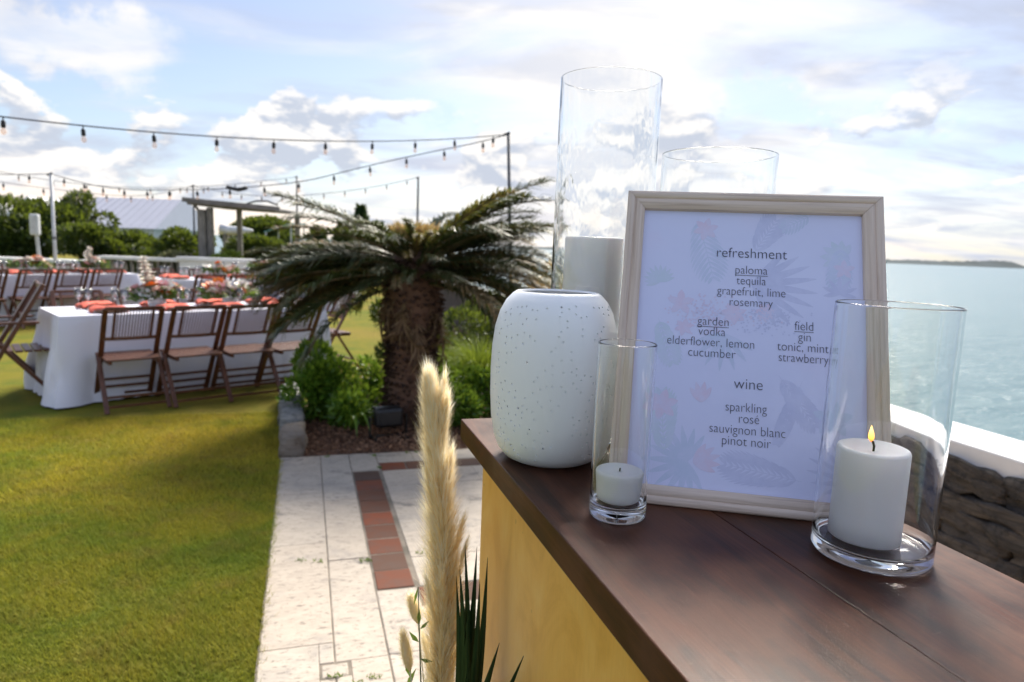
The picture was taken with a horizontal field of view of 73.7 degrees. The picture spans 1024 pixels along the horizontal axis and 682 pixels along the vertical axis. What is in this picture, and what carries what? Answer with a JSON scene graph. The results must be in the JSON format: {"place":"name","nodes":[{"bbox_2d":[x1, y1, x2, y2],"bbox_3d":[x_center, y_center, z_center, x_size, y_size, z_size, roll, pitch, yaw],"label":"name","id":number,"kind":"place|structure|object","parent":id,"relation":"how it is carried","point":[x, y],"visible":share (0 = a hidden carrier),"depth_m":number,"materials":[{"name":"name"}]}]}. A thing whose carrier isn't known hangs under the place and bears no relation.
{"place":"outdoors","nodes":[
{"label":"outdoors","id":0,"kind":"place"},
{"bbox_2d":[7,196,64,252],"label":"house","id":1,"kind":"structure","parent":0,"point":[25,198],"depth_m":49.82,"materials":[{"name":"white paint"}]},
{"bbox_2d":[0,257,97,271],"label":"terrace wall","id":2,"kind":"structure","parent":0,"point":[48,259],"depth_m":14.40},
{"bbox_2d":[88,197,215,238],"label":"house","id":3,"kind":"structure","parent":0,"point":[155,217],"depth_m":52.48,"materials":[{"name":"white paint"}]},
{"bbox_2d":[218,224,252,250],"bbox_3d":[-9.834,-3.260,24.337,1.217,1.795,0.400,2,8,0],"label":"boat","id":4,"kind":"object","parent":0,"point":[226,231],"visible":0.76,"depth_m":24.12,"materials":[{"name":"white paint"}]},
{"bbox_2d":[0,254,471,681],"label":"lawn","id":5,"kind":"structure","parent":0,"point":[17,400],"depth_m":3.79,"materials":[{"name":"green plant"}]},
{"bbox_2d":[0,269,13,328],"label":"folding chair","id":6,"kind":"object","parent":5,"relation":"on","point":[2,299],"visible":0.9,"depth_m":9.21,"materials":[{"name":"brown wood"}]},
{"bbox_2d":[0,280,49,385],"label":"folding chair","id":7,"kind":"object","parent":5,"relation":"on","point":[28,301],"visible":0.87,"depth_m":5.42,"materials":[{"name":"brown wood"}]},
{"bbox_2d":[7,269,52,328],"bbox_3d":[-6.749,-0.614,9.559,0.521,0.808,0.471,7,9,29],"label":"folding chair","id":8,"kind":"object","parent":5,"relation":"on","point":[13,298],"visible":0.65,"depth_m":9.42,"materials":[{"name":"brown wood"}]},
{"bbox_2d":[29,214,40,268],"bbox_3d":[-8.938,-1.588,12.974,0.400,1.622,0.400,-1,8,-20],"label":"loudspeaker","id":9,"kind":"object","parent":5,"relation":"on","point":[34,224],"visible":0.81,"depth_m":12.81,"materials":[{"name":"white plastic"}]},
{"bbox_2d":[0,192,93,257],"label":"broadleaf tree","id":10,"kind":"object","parent":5,"relation":"on","point":[17,239],"visible":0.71,"depth_m":18.49,"materials":[{"name":"green plant"}]},
{"bbox_2d":[47,172,57,269],"bbox_3d":[-7.808,-1.674,11.623,0.096,2.350,0.060,2,8,0],"label":"light pole","id":11,"kind":"object","parent":5,"relation":"on","point":[54,237],"visible":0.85,"depth_m":11.55,"materials":[{"name":"grey metal"}]},
{"bbox_2d":[48,263,76,269],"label":"folding chair","id":12,"kind":"object","parent":5,"relation":"on","point":[68,264],"visible":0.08,"depth_m":11.16,"materials":[{"name":"brown wood"}]},
{"bbox_2d":[47,269,89,303],"bbox_3d":[-6.479,-0.660,9.966,0.521,0.808,0.471,8,9,33],"label":"folding chair","id":13,"kind":"object","parent":5,"relation":"on","point":[55,286],"visible":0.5,"depth_m":9.84,"materials":[{"name":"brown wood"}]},
{"bbox_2d":[49,290,104,306],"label":"folding chair","id":14,"kind":"object","parent":5,"relation":"on","point":[52,293],"visible":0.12,"depth_m":6.35,"materials":[{"name":"brown wood"}]},
{"bbox_2d":[55,187,121,259],"bbox_3d":[-12.899,-3.205,20.324,1.907,2.696,1.797,2,8,0],"label":"broadleaf tree","id":15,"kind":"object","parent":5,"relation":"on","point":[82,201],"visible":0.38,"depth_m":20.33,"materials":[{"name":"green plant"}]},
{"bbox_2d":[46,221,155,272],"bbox_3d":[-11.161,-2.429,18.903,2.585,1.691,2.764,2,8,0],"label":"broadleaf tree","id":16,"kind":"object","parent":5,"relation":"on","point":[78,238],"visible":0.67,"depth_m":18.15,"materials":[{"name":"green plant"}]},
{"bbox_2d":[86,269,123,304],"bbox_3d":[-6.210,-0.706,10.374,0.521,0.808,0.471,8,10,36],"label":"folding chair","id":17,"kind":"object","parent":5,"relation":"on","point":[96,295],"visible":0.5,"depth_m":10.24,"materials":[{"name":"brown wood"}]},
{"bbox_2d":[94,306,171,414],"bbox_3d":[-3.036,0.108,5.414,0.471,0.808,0.521,-5,11,-42],"label":"folding chair","id":18,"kind":"object","parent":5,"relation":"on","point":[109,358],"visible":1,"depth_m":5.33,"materials":[{"name":"brown wood"}]},
{"bbox_2d":[112,289,157,304],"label":"folding chair","id":19,"kind":"object","parent":5,"relation":"on","point":[113,300],"visible":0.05,"depth_m":6.64,"materials":[{"name":"brown wood"}]},
{"bbox_2d":[99,255,179,279],"bbox_3d":[-7.902,-1.376,14.592,1.700,0.835,0.240,2,8,0],"label":"balustrade","id":20,"kind":"object","parent":5,"relation":"on","point":[133,258],"visible":0.41,"depth_m":14.52,"materials":[{"name":"white concrete"}]},
{"bbox_2d":[116,236,180,277],"bbox_3d":[-9.379,-2.196,18.335,2.136,1.528,1.716,8,10,38],"label":"broadleaf tree","id":21,"kind":"object","parent":5,"relation":"on","point":[137,250],"visible":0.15,"depth_m":18.03,"materials":[{"name":"green plant"}]},
{"bbox_2d":[145,268,174,276],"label":"folding chair","id":22,"kind":"object","parent":5,"relation":"on","point":[158,269],"visible":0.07,"depth_m":10.84,"materials":[{"name":"brown wood"}]},
{"bbox_2d":[141,249,190,279],"bbox_3d":[-7.599,-1.540,15.525,1.590,1.133,1.092,-3,10,-36],"label":"broadleaf tree","id":23,"kind":"object","parent":5,"relation":"on","point":[172,253],"visible":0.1,"depth_m":15.14,"materials":[{"name":"green plant"}]},
{"bbox_2d":[151,225,217,256],"bbox_3d":[-8.586,-2.179,17.853,1.650,1.687,1.876,2,8,0],"label":"broadleaf tree","id":24,"kind":"object","parent":5,"relation":"on","point":[171,239],"visible":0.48,"depth_m":17.23,"materials":[{"name":"green plant"}]},
{"bbox_2d":[169,288,212,302],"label":"folding chair","id":25,"kind":"object","parent":5,"relation":"on","point":[192,289],"visible":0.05,"depth_m":7.09,"materials":[{"name":"brown wood"}]},
{"bbox_2d":[155,304,227,407],"bbox_3d":[-2.669,0.084,5.688,0.471,0.808,0.521,-6,11,-44],"label":"folding chair","id":26,"kind":"object","parent":5,"relation":"on","point":[175,354],"visible":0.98,"depth_m":5.59,"materials":[{"name":"brown wood"}]},
{"bbox_2d":[191,184,195,235],"bbox_3d":[-8.317,-2.724,17.840,0.096,2.680,0.060,2,8,0],"label":"light pole","id":27,"kind":"object","parent":5,"relation":"on","point":[194,232],"visible":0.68,"depth_m":17.75,"materials":[{"name":"metal"}]},
{"bbox_2d":[0,181,192,199],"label":"string lights","id":28,"kind":"object","parent":27,"relation":"hanging from","point":[3,185],"visible":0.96,"depth_m":14.22,"materials":[{"name":"black"}]},
{"bbox_2d":[187,268,215,276],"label":"folding chair","id":29,"kind":"object","parent":5,"relation":"on","point":[193,273],"visible":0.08,"depth_m":11.17,"materials":[{"name":"brown wood"}]},
{"bbox_2d":[188,274,226,302],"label":"folding chair","id":30,"kind":"object","parent":5,"relation":"on","point":[209,276],"visible":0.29,"depth_m":9.72,"materials":[{"name":"brown wood"}]},
{"bbox_2d":[206,249,244,258],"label":"broadleaf tree","id":31,"kind":"object","parent":5,"relation":"on","point":[231,253],"visible":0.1,"depth_m":15.12,"materials":[{"name":"green plant"}]},
{"bbox_2d":[182,197,303,256],"bbox_3d":[-6.414,-2.298,16.735,2.206,2.190,2.285,2,8,0],"label":"pergola","id":32,"kind":"object","parent":5,"relation":"on","point":[205,226],"visible":0.57,"depth_m":15.79,"materials":[{"name":"grey wood"}]},
{"bbox_2d":[229,274,257,301],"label":"folding chair","id":33,"kind":"object","parent":5,"relation":"on","point":[235,275],"visible":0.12,"depth_m":10.03,"materials":[{"name":"brown wood"}]},
{"bbox_2d":[210,304,279,401],"bbox_3d":[-2.329,0.061,5.950,0.471,0.808,0.521,-5,11,-43],"label":"folding chair","id":34,"kind":"object","parent":5,"relation":"on","point":[229,350],"visible":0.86,"depth_m":5.84,"materials":[{"name":"brown wood"}]},
{"bbox_2d":[220,232,289,259],"bbox_3d":[-7.372,-2.410,20.140,2.422,1.611,2.733,2,8,0],"label":"broadleaf tree","id":35,"kind":"object","parent":5,"relation":"on","point":[251,241],"visible":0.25,"depth_m":19.09,"materials":[{"name":"green plant"}]},
{"bbox_2d":[176,256,360,302],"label":"terrace wall","id":36,"kind":"structure","parent":5,"relation":"on","point":[188,261],"depth_m":14.43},
{"bbox_2d":[264,223,306,243],"bbox_3d":[-8.766,-3.577,26.508,1.200,2.050,1.400,2,8,0],"label":"pergola","id":37,"kind":"object","parent":5,"relation":"on","point":[290,231],"visible":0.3,"depth_m":25.80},
{"bbox_2d":[255,303,323,391],"bbox_3d":[-2.014,0.039,6.200,0.521,0.808,0.471,10,11,43],"label":"folding chair","id":38,"kind":"object","parent":5,"relation":"on","point":[278,347],"visible":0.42,"depth_m":6.15,"materials":[{"name":"brown wood"}]},
{"bbox_2d":[277,391,304,424],"bbox_3d":[-1.688,0.520,5.223,0.197,0.229,0.448,2,8,-15],"label":"edging stone","id":39,"kind":"object","parent":5,"relation":"on","point":[286,403],"visible":0.24,"depth_m":5.02,"materials":[{"name":"grey stone"}]},
{"bbox_2d":[279,406,305,431],"bbox_3d":[-1.556,0.590,4.834,0.179,0.200,0.405,0,8,-17],"label":"edging stone","id":40,"kind":"object","parent":5,"relation":"on","point":[291,414],"visible":0.56,"depth_m":4.73,"materials":[{"name":"grey stone"}]},
{"bbox_2d":[278,421,307,457],"bbox_3d":[-1.436,0.650,4.478,0.186,0.177,0.383,0,8,-16],"label":"edging stone","id":41,"kind":"object","parent":5,"relation":"on","point":[293,439],"visible":0.93,"depth_m":4.32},
{"bbox_2d":[295,176,297,211],"bbox_3d":[-6.248,-3.166,19.787,0.096,3.180,0.060,2,8,0],"label":"light pole","id":42,"kind":"object","parent":5,"relation":"on","point":[296,177],"visible":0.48,"depth_m":19.61,"materials":[{"name":"metal"}]},
{"bbox_2d":[0,171,292,190],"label":"string lights","id":43,"kind":"object","parent":42,"relation":"hanging from","point":[144,187],"visible":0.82,"depth_m":17.49,"materials":[{"name":"black"}]},
{"bbox_2d":[305,224,329,242],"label":"conifer tree","id":44,"kind":"object","parent":5,"relation":"on","point":[320,237],"visible":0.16,"depth_m":29.48,"materials":[{"name":"green plant"}]},
{"bbox_2d":[330,220,350,242],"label":"conifer tree","id":45,"kind":"object","parent":5,"relation":"on","point":[338,239],"visible":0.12,"depth_m":29.40,"materials":[{"name":"green plant"}]},
{"bbox_2d":[326,293,359,367],"bbox_3d":[-1.976,-0.113,7.308,0.521,0.808,0.471,-5,11,-44],"label":"folding chair","id":46,"kind":"object","parent":5,"relation":"on","point":[337,332],"visible":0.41,"depth_m":7.29,"materials":[{"name":"brown wood"}]},
{"bbox_2d":[347,203,369,243],"bbox_3d":[-6.568,-4.507,29.677,1.760,2.991,1.777,9,10,39],"label":"conifer tree","id":47,"kind":"object","parent":5,"relation":"on","point":[361,211],"visible":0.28,"depth_m":29.39,"materials":[{"name":"green plant"}]},
{"bbox_2d":[302,324,488,456],"bbox_3d":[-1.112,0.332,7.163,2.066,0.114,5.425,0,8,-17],"label":"mulch chips","id":48,"kind":"object","parent":5,"relation":"on","point":[356,438],"visible":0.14,"depth_m":4.71,"materials":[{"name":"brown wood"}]},
{"bbox_2d":[275,335,359,422],"bbox_3d":[-1.482,0.300,5.219,0.628,0.686,0.557,0,8,-14],"label":"shrub","id":49,"kind":"object","parent":48,"relation":"on","point":[319,379],"visible":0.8,"depth_m":5.08,"materials":[{"name":"green plant"}]},
{"bbox_2d":[315,379,383,430],"bbox_3d":[-1.248,0.491,5.101,0.552,0.379,0.660,2,8,0],"label":"shrub","id":50,"kind":"object","parent":48,"relation":"on","point":[357,399],"visible":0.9,"depth_m":4.96,"materials":[{"name":"green plant"}]},
{"bbox_2d":[323,404,377,433],"bbox_3d":[-1.038,0.543,4.924,0.429,0.140,0.674,-3,10,-34],"label":"arching leaf plant","id":51,"kind":"object","parent":48,"relation":"on","point":[352,421],"visible":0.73,"depth_m":4.79,"materials":[{"name":"green plant"}]},
{"bbox_2d":[350,353,387,408],"bbox_3d":[-1.125,0.355,5.498,0.347,0.503,0.477,-2,9,-28],"label":"shrub","id":52,"kind":"object","parent":48,"relation":"on","point":[375,375],"visible":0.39,"depth_m":5.41,"materials":[{"name":"green plant"}]},
{"bbox_2d":[368,405,408,442],"bbox_3d":[-0.868,0.569,4.788,0.274,0.220,0.200,-2,9,-28],"label":"garden spotlight","id":53,"kind":"object","parent":48,"relation":"on","point":[388,416],"visible":0.98,"depth_m":4.74,"materials":[{"name":"black plastic"}]},
{"bbox_2d":[237,175,555,429],"bbox_3d":[-0.784,-0.290,5.141,2.446,1.940,1.971,2,8,0],"label":"sago palm","id":54,"kind":"object","parent":48,"relation":"on","point":[412,266],"visible":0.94,"depth_m":4.89,"materials":[{"name":"green plant"}]},
{"bbox_2d":[368,296,493,366],"bbox_3d":[-0.864,-0.075,7.588,1.467,0.854,0.940,1,8,-11],"label":"shrub","id":55,"kind":"object","parent":48,"relation":"on","point":[452,315],"visible":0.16,"depth_m":7.65,"materials":[{"name":"green plant"}]},
{"bbox_2d":[383,329,492,383],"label":"ornamental grass","id":56,"kind":"object","parent":48,"relation":"on","point":[482,353],"depth_m":6.85,"materials":[{"name":"green plant"}]},
{"bbox_2d":[437,381,490,429],"bbox_3d":[-0.455,0.479,5.128,0.599,0.426,0.475,2,8,0],"label":"shrub","id":57,"kind":"object","parent":48,"relation":"on","point":[469,402],"visible":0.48,"depth_m":5.04,"materials":[{"name":"green plant"}]},
{"bbox_2d":[446,364,490,417],"bbox_3d":[-0.117,0.409,5.418,0.844,0.506,0.534,2,8,0],"label":"shrub","id":58,"kind":"object","parent":48,"relation":"on","point":[477,377],"visible":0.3,"depth_m":5.34,"materials":[{"name":"green plant"}]},
{"bbox_2d":[462,287,504,347],"bbox_3d":[-0.117,-0.231,8.694,1.131,0.858,1.116,2,8,0],"label":"shrub","id":59,"kind":"object","parent":48,"relation":"on","point":[466,306],"visible":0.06,"depth_m":8.46,"materials":[{"name":"green plant"}]},
{"bbox_2d":[509,257,551,288],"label":"shrub","id":60,"kind":"object","parent":48,"relation":"on","point":[547,286],"visible":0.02,"depth_m":8.10,"materials":[{"name":"green plant"}]},
{"bbox_2d":[416,176,418,222],"bbox_3d":[-2.491,-2.707,17.806,0.097,3.110,0.065,0,8,-15],"label":"light pole","id":61,"kind":"object","parent":5,"relation":"on","point":[417,212],"visible":0.48,"depth_m":17.66,"materials":[{"name":"metal"}]},
{"bbox_2d":[196,178,414,199],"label":"string lights","id":62,"kind":"object","parent":61,"relation":"hanging from","point":[311,194],"visible":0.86,"depth_m":17.43,"materials":[{"name":"black"}]},
{"bbox_2d":[439,282,1023,582],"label":"sea wall","id":63,"kind":"structure","parent":5,"relation":"on","point":[981,520],"depth_m":2.50,"materials":[{"name":"grey stone"}]},
{"bbox_2d":[504,131,510,274],"bbox_3d":[-0.046,-1.308,9.158,0.247,2.911,0.052,2,8,0],"label":"light pole","id":64,"kind":"object","parent":63,"relation":"attached to","point":[508,163],"visible":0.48,"depth_m":9.00,"materials":[{"name":"metal"}]},
{"bbox_2d":[0,116,506,149],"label":"string lights","id":65,"kind":"object","parent":64,"relation":"hanging from","point":[3,125],"visible":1,"depth_m":6.85,"materials":[{"name":"black"}]},
{"bbox_2d":[52,135,503,195],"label":"string lights","id":66,"kind":"object","parent":64,"relation":"hanging from","point":[197,192],"visible":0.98,"depth_m":9.64,"materials":[{"name":"black"}]},
{"bbox_2d":[226,185,247,191],"bbox_3d":[-3.936,-2.181,9.767,0.346,0.090,0.061,5,8,17],"label":"cable connector","id":67,"kind":"object","parent":66,"relation":"attached to","point":[243,188],"visible":1,"depth_m":9.74,"materials":[{"name":"black plastic"}]},
{"bbox_3d":[-2.967,0.033,6.373,2.239,0.691,0.773,-5,11,-43],"label":"banquet table","id":68,"kind":"object","parent":5,"relation":"on","visible":0},
{"bbox_2d":[24,302,331,408],"bbox_3d":[-2.960,0.029,6.374,2.544,0.693,1.083,-5,11,-43],"label":"tablecloth","id":69,"kind":"object","parent":68,"relation":"on","point":[64,366],"visible":0.49,"depth_m":5.66,"materials":[{"name":"white fabric"}]},
{"bbox_2d":[74,288,82,308],"bbox_3d":[-3.666,-0.359,5.780,0.066,0.177,0.066,-5,11,-43],"label":"wine glass","id":70,"kind":"object","parent":69,"relation":"on","point":[80,289],"visible":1,"depth_m":5.76,"materials":[{"name":"clear glass"}]},
{"bbox_2d":[77,304,110,306],"bbox_3d":[-3.627,-0.312,5.954,0.280,0.021,0.280,-5,11,-43],"label":"dinner plate","id":71,"kind":"object","parent":69,"relation":"on","point":[96,305],"visible":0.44,"depth_m":5.88,"materials":[{"name":"orange ceramic"}]},
{"bbox_2d":[75,301,115,308],"bbox_3d":[-3.626,-0.322,5.953,0.181,0.055,0.273,8,10,35],"label":"napkin","id":72,"kind":"object","parent":71,"relation":"on","point":[86,304],"visible":0.88,"depth_m":5.90,"materials":[{"name":"orange fabric"}]},
{"bbox_2d":[123,256,188,305],"bbox_3d":[-3.174,-0.526,6.097,0.543,0.460,0.365,-5,11,-43],"label":"floral centrepiece","id":73,"kind":"object","parent":69,"relation":"on","point":[150,287],"visible":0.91,"depth_m":6.03,"materials":[{"name":"multicoloured plant"}]},
{"bbox_2d":[195,277,258,301],"bbox_3d":[-2.704,-0.476,6.551,0.637,0.272,0.362,-5,11,-43],"label":"floral centrepiece","id":74,"kind":"object","parent":69,"relation":"on","point":[219,286],"visible":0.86,"depth_m":6.48,"materials":[{"name":"multicoloured plant"}]},
{"bbox_3d":[-3.350,-0.261,5.669,0.280,0.021,0.280,-5,11,-43],"label":"dinner plate","id":75,"kind":"object","parent":69,"relation":"on","visible":0},
{"bbox_2d":[88,305,128,312],"bbox_3d":[-3.350,-0.270,5.668,0.273,0.052,0.182,-4,10,-38],"label":"napkin","id":76,"kind":"object","parent":75,"relation":"on","point":[92,309],"visible":0.62,"depth_m":5.61,"materials":[{"name":"orange fabric"}]},
{"bbox_3d":[-2.982,-0.295,6.020,0.280,0.021,0.280,-5,11,-43],"label":"dinner plate","id":77,"kind":"object","parent":69,"relation":"on","visible":0},
{"bbox_2d":[156,303,189,309],"bbox_3d":[-2.982,-0.306,6.018,0.181,0.055,0.273,7,9,33],"label":"napkin","id":78,"kind":"object","parent":77,"relation":"on","point":[168,306],"visible":0.53,"depth_m":5.97,"materials":[{"name":"orange fabric"}]},
{"bbox_3d":[-2.640,-0.327,6.345,0.280,0.021,0.280,-5,11,-43],"label":"dinner plate","id":79,"kind":"object","parent":69,"relation":"on","visible":0},
{"bbox_2d":[211,302,243,305],"bbox_3d":[-2.640,-0.336,6.344,0.273,0.051,0.180,-4,10,-37],"label":"napkin","id":80,"kind":"object","parent":79,"relation":"on","point":[229,303],"visible":0.58,"depth_m":6.32,"materials":[{"name":"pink fabric"}]},
{"bbox_3d":[-2.916,-0.377,6.631,0.280,0.021,0.280,-5,11,-43],"label":"dinner plate","id":81,"kind":"object","parent":69,"relation":"on","visible":0},
{"bbox_2d":[195,298,222,304],"bbox_3d":[-2.916,-0.386,6.629,0.273,0.052,0.182,-4,10,-37],"label":"napkin","id":82,"kind":"object","parent":81,"relation":"on","point":[199,301],"visible":0.81,"depth_m":6.57,"materials":[{"name":"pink fabric"}]},
{"bbox_3d":[-6.952,-0.669,10.294,0.719,0.691,2.239,7,9,33],"label":"banquet table","id":83,"kind":"object","parent":5,"relation":"on","visible":0},
{"bbox_2d":[0,272,141,325],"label":"tablecloth","id":84,"kind":"object","parent":83,"relation":"on","point":[128,279],"visible":0.32,"depth_m":10.07,"materials":[{"name":"white fabric"}]},
{"bbox_2d":[4,255,56,272],"bbox_3d":[-7.074,-1.132,10.027,0.349,0.274,0.697,7,9,33],"label":"floral centrepiece","id":85,"kind":"object","parent":84,"relation":"on","point":[38,261],"visible":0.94,"depth_m":10.00,"materials":[{"name":"green plant"}]},
{"bbox_2d":[77,247,112,269],"bbox_3d":[-6.576,-1.282,10.768,0.364,0.406,0.523,7,9,33],"label":"floral centrepiece","id":86,"kind":"object","parent":84,"relation":"on","point":[102,264],"visible":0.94,"depth_m":10.69,"materials":[{"name":"white plant"}]},
{"bbox_3d":[-4.463,-0.638,10.781,2.239,0.691,0.719,-5,11,-43],"label":"banquet table","id":87,"kind":"object","parent":5,"relation":"on","visible":0},
{"bbox_2d":[137,277,306,304],"bbox_3d":[-4.457,-0.642,10.782,2.577,0.693,1.040,-5,11,-43],"label":"tablecloth","id":88,"kind":"object","parent":87,"relation":"on","point":[186,283],"visible":0.04,"depth_m":10.05,"materials":[{"name":"white fabric"}]},
{"bbox_2d":[201,260,241,276],"bbox_3d":[-4.525,-1.119,10.631,0.647,0.281,0.341,-5,11,-43],"label":"floral centrepiece","id":89,"kind":"object","parent":88,"relation":"on","point":[229,269],"visible":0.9,"depth_m":10.57,"materials":[{"name":"white plant"}]},
{"bbox_2d":[218,214,294,243],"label":"broadleaf tree","id":90,"kind":"object","parent":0,"point":[260,224],"visible":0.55,"depth_m":41.29,"materials":[{"name":"green plant"}]},
{"bbox_2d":[254,449,482,681],"bbox_3d":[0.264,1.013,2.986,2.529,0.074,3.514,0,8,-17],"label":"paving","id":91,"kind":"structure","parent":0,"point":[297,631],"depth_m":2.92,"materials":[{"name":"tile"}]},
{"bbox_2d":[295,451,423,681],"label":"joint moss","id":92,"kind":"object","parent":91,"relation":"on","point":[361,560],"visible":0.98,"depth_m":2.92,"materials":[{"name":"green plant"}]},
{"bbox_2d":[461,418,1023,681],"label":"bar counter","id":93,"kind":"object","parent":91,"relation":"on","point":[577,591],"visible":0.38,"depth_m":0.58,"materials":[{"name":"brown wood"}]},
{"bbox_2d":[490,289,616,467],"bbox_3d":[0.053,0.044,0.876,0.162,0.216,0.162,2,8,0],"label":"ceramic vase","id":94,"kind":"object","parent":93,"relation":"on","point":[544,356],"visible":0.84,"depth_m":0.81,"materials":[{"name":"white ceramic"}]},
{"bbox_2d":[551,66,662,337],"bbox_3d":[0.130,-0.116,0.993,0.142,0.506,0.142,2,8,0],"label":"glass cylinder","id":95,"kind":"object","parent":93,"relation":"on","point":[608,137],"visible":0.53,"depth_m":0.92,"materials":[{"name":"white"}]},
{"bbox_2d":[589,339,656,524],"bbox_3d":[0.111,0.090,0.690,0.058,0.180,0.058,2,8,0],"label":"glass cylinder","id":96,"kind":"object","parent":93,"relation":"on","point":[624,393],"visible":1,"depth_m":0.67,"materials":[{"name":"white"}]},
{"bbox_2d":[660,146,778,193],"bbox_3d":[0.268,-0.049,0.935,0.149,0.401,0.149,2,8,0],"label":"glass cylinder","id":97,"kind":"object","parent":93,"relation":"on","point":[720,169],"visible":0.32,"depth_m":0.85,"materials":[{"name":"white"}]},
{"bbox_2d":[617,191,886,520],"bbox_3d":[0.267,0.005,0.775,0.292,0.374,0.022,4,-16,11],"label":"picture frame","id":98,"kind":"object","parent":93,"relation":"on","point":[727,303],"visible":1,"depth_m":0.78,"materials":[{"name":"white wood"}]},
{"bbox_2d":[811,299,966,576],"bbox_3d":[0.338,0.082,0.621,0.102,0.232,0.102,2,8,0],"label":"glass cylinder","id":99,"kind":"object","parent":93,"relation":"on","point":[891,384],"visible":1,"depth_m":0.58,"materials":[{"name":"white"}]},
{"bbox_3d":[-0.106,0.905,1.050,0.260,0.640,0.260,2,8,0],"label":"planter","id":100,"kind":"object","parent":91,"relation":"on","visible":0},
{"bbox_2d":[396,624,414,681],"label":"bunny tail grass","id":101,"kind":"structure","parent":100,"relation":"in","point":[405,649],"depth_m":0.94,"materials":[{"name":"beige plant"}]},
{"bbox_2d":[405,587,423,680],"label":"bunny tail grass","id":102,"kind":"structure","parent":100,"relation":"in","point":[413,609],"depth_m":0.96,"materials":[{"name":"beige plant"}]},
{"bbox_2d":[405,587,432,681],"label":"leafy sprig","id":103,"kind":"object","parent":100,"relation":"in","point":[414,637],"visible":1,"depth_m":0.96,"materials":[{"name":"green plant"}]},
{"bbox_2d":[413,355,472,681],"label":"pampas grass","id":104,"kind":"object","parent":100,"relation":"in","point":[446,566],"depth_m":0.93,"materials":[{"name":"beige plant"}]},
{"bbox_2d":[452,548,523,681],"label":"strap leaf plant","id":105,"kind":"object","parent":100,"relation":"in","point":[470,642],"visible":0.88,"depth_m":0.92,"materials":[{"name":"green plant"}]},
{"bbox_2d":[0,0,1023,265],"label":"sky","id":106,"kind":"structure","parent":0,"point":[917,105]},
{"bbox_2d":[214,235,1023,440],"bbox_3d":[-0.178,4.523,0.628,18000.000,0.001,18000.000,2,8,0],"label":"sea","id":107,"kind":"structure","parent":0,"point":[990,392],"depth_m":50.68,"materials":[{"name":"blue liquid"}]},
{"bbox_2d":[886,259,1023,268],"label":"island","id":108,"kind":"structure","parent":0,"point":[998,264],"depth_m":1454.20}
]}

